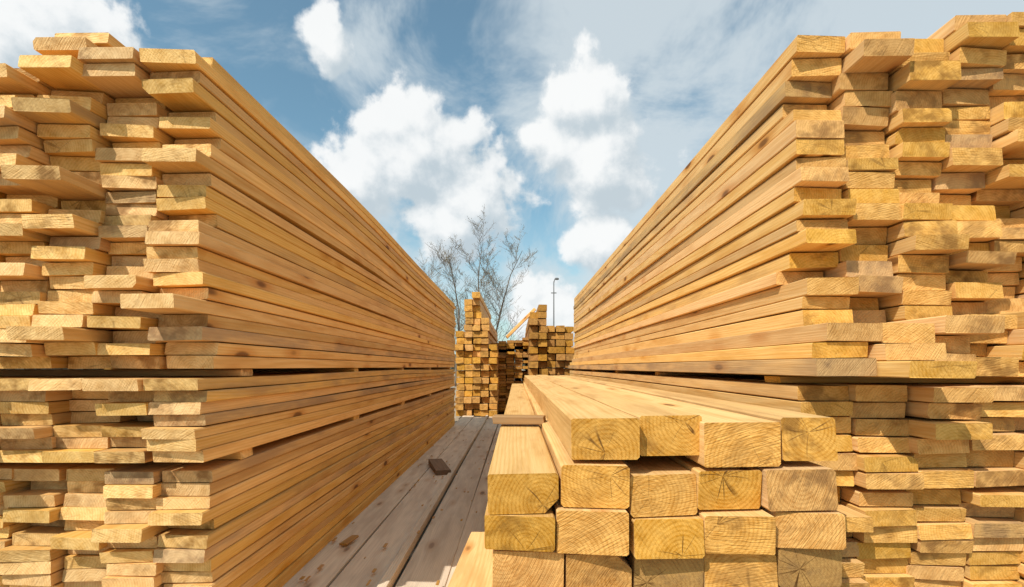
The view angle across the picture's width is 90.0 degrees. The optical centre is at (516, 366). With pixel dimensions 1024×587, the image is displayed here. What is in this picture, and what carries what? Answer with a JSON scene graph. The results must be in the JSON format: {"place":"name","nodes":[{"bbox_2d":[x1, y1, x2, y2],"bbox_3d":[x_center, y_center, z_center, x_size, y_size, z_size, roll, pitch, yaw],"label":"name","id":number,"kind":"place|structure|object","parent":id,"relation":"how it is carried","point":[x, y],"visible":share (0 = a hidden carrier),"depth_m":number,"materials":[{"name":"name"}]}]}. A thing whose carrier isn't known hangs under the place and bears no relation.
{"place":"outdoors","nodes":[
{"label":"outdoors","id":0,"kind":"place"},
{"bbox_2d":[393,369,524,586],"bbox_3d":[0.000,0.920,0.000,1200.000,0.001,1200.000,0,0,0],"label":"ground","id":1,"kind":"structure","parent":0,"point":[457,418],"depth_m":3.55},
{"bbox_2d":[0,32,455,586],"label":"lumber stack","id":2,"kind":"object","parent":1,"relation":"on","point":[226,332],"visible":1,"depth_m":1.52,"materials":[{"name":"brown wood"}]},
{"bbox_2d":[282,415,500,586],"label":"plank walkway","id":3,"kind":"structure","parent":1,"relation":"on","point":[395,515],"depth_m":2.77,"materials":[{"name":"grey wood"}]},
{"bbox_2d":[339,535,358,544],"bbox_3d":[-0.800,0.830,2.451,0.035,0.012,0.112,0,3,15],"label":"wood chip","id":4,"kind":"object","parent":3,"relation":"on","point":[350,539],"visible":1,"depth_m":2.44,"materials":[{"name":"brown wood"}]},
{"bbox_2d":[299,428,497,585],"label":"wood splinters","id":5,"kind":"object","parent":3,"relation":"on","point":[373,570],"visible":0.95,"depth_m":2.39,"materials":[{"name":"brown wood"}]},
{"bbox_2d":[428,458,450,474],"bbox_3d":[-0.640,0.827,4.250,0.120,0.040,0.526,0,0,-16],"label":"wooden block","id":6,"kind":"object","parent":3,"relation":"on","point":[439,466],"depth_m":4.15,"materials":[{"name":"brown wood"}]},
{"bbox_2d":[448,532,492,586],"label":"timber offcut","id":7,"kind":"object","parent":3,"relation":"on","point":[474,567],"visible":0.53,"depth_m":1.94,"materials":[{"name":"beige wood"}]},
{"bbox_2d":[415,247,449,285],"bbox_3d":[-5.678,-3.312,31.167,3.089,8.617,4.058,0,0,0],"label":"bare birch tree","id":8,"kind":"object","parent":1,"relation":"on","point":[433,266],"visible":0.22,"depth_m":32.01,"materials":[{"name":"grey plant"}]},
{"bbox_2d":[427,237,493,386],"bbox_3d":[-2.854,-2.462,23.915,3.554,6.871,3.120,0,0,40],"label":"bare birch tree","id":9,"kind":"object","parent":1,"relation":"on","point":[448,261],"visible":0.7,"depth_m":23.72,"materials":[{"name":"grey plant"}]},
{"bbox_2d":[455,292,501,416],"bbox_3d":[-0.696,-0.221,10.945,0.746,2.176,4.126,0,0,0],"label":"squared timber pile","id":10,"kind":"object","parent":1,"relation":"on","point":[477,387],"visible":0.92,"depth_m":9.01,"materials":[{"name":"brown wood"}]},
{"bbox_2d":[448,204,521,325],"bbox_3d":[-1.530,-3.145,24.273,3.602,8.242,4.102,0,0,0],"label":"bare birch tree","id":11,"kind":"object","parent":1,"relation":"on","point":[478,272],"visible":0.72,"depth_m":23.77,"materials":[{"name":"grey plant"}]},
{"bbox_2d":[456,227,538,342],"bbox_3d":[-0.829,-3.093,25.888,4.181,8.130,3.426,0,0,-30],"label":"bare birch tree","id":12,"kind":"object","parent":1,"relation":"on","point":[496,284],"visible":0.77,"depth_m":25.66,"materials":[{"name":"grey plant"}]},
{"bbox_2d":[450,354,567,370],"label":"distant treeline","id":13,"kind":"object","parent":1,"relation":"on","point":[471,364],"visible":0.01,"depth_m":115.72,"materials":[{"name":"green plant"}]},
{"bbox_2d":[490,337,539,411],"bbox_3d":[-0.034,0.156,11.625,0.945,1.427,4.168,0,0,0],"label":"lumber stack","id":14,"kind":"object","parent":1,"relation":"on","point":[509,375],"visible":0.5,"depth_m":9.73,"materials":[{"name":"brown wood"}]},
{"bbox_2d":[525,305,579,375],"bbox_3d":[0.672,-0.091,10.513,0.925,1.915,4.192,0,0,0],"label":"squared timber pile","id":15,"kind":"object","parent":1,"relation":"on","point":[551,348],"visible":0.51,"depth_m":8.63,"materials":[{"name":"beige wood"}]},
{"bbox_2d":[506,308,535,338],"bbox_3d":[0.080,-0.760,8.900,0.712,0.051,0.150,-45,0,0],"label":"leaning board","id":16,"kind":"object","parent":15,"relation":"on","point":[518,325],"visible":1,"depth_m":8.82,"materials":[{"name":"brown wood"}]},
{"bbox_2d":[551,278,558,325],"bbox_3d":[2.576,-2.501,34.000,0.525,6.842,0.122,0,0,0],"label":"street lamp","id":17,"kind":"object","parent":1,"relation":"on","point":[553,292],"visible":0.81,"depth_m":33.97,"materials":[{"name":"metal"}]},
{"bbox_2d":[485,375,845,586],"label":"timber beam pile","id":18,"kind":"object","parent":1,"relation":"on","point":[595,483],"visible":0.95,"depth_m":1.13,"materials":[{"name":"beige wood"}]},
{"bbox_2d":[492,414,545,423],"bbox_3d":[0.013,0.207,2.020,0.206,0.030,0.075,0,0,6],"label":"wooden block","id":19,"kind":"object","parent":18,"relation":"on","point":[516,419],"depth_m":1.99,"materials":[{"name":"beige wood"}]},
{"bbox_2d":[568,12,1023,586],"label":"lumber stack","id":20,"kind":"object","parent":1,"relation":"on","point":[828,226],"visible":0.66,"depth_m":1.56,"materials":[{"name":"brown wood"}]},
{"bbox_2d":[0,0,1023,366],"label":"sky","id":21,"kind":"structure","parent":0,"point":[569,120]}
]}

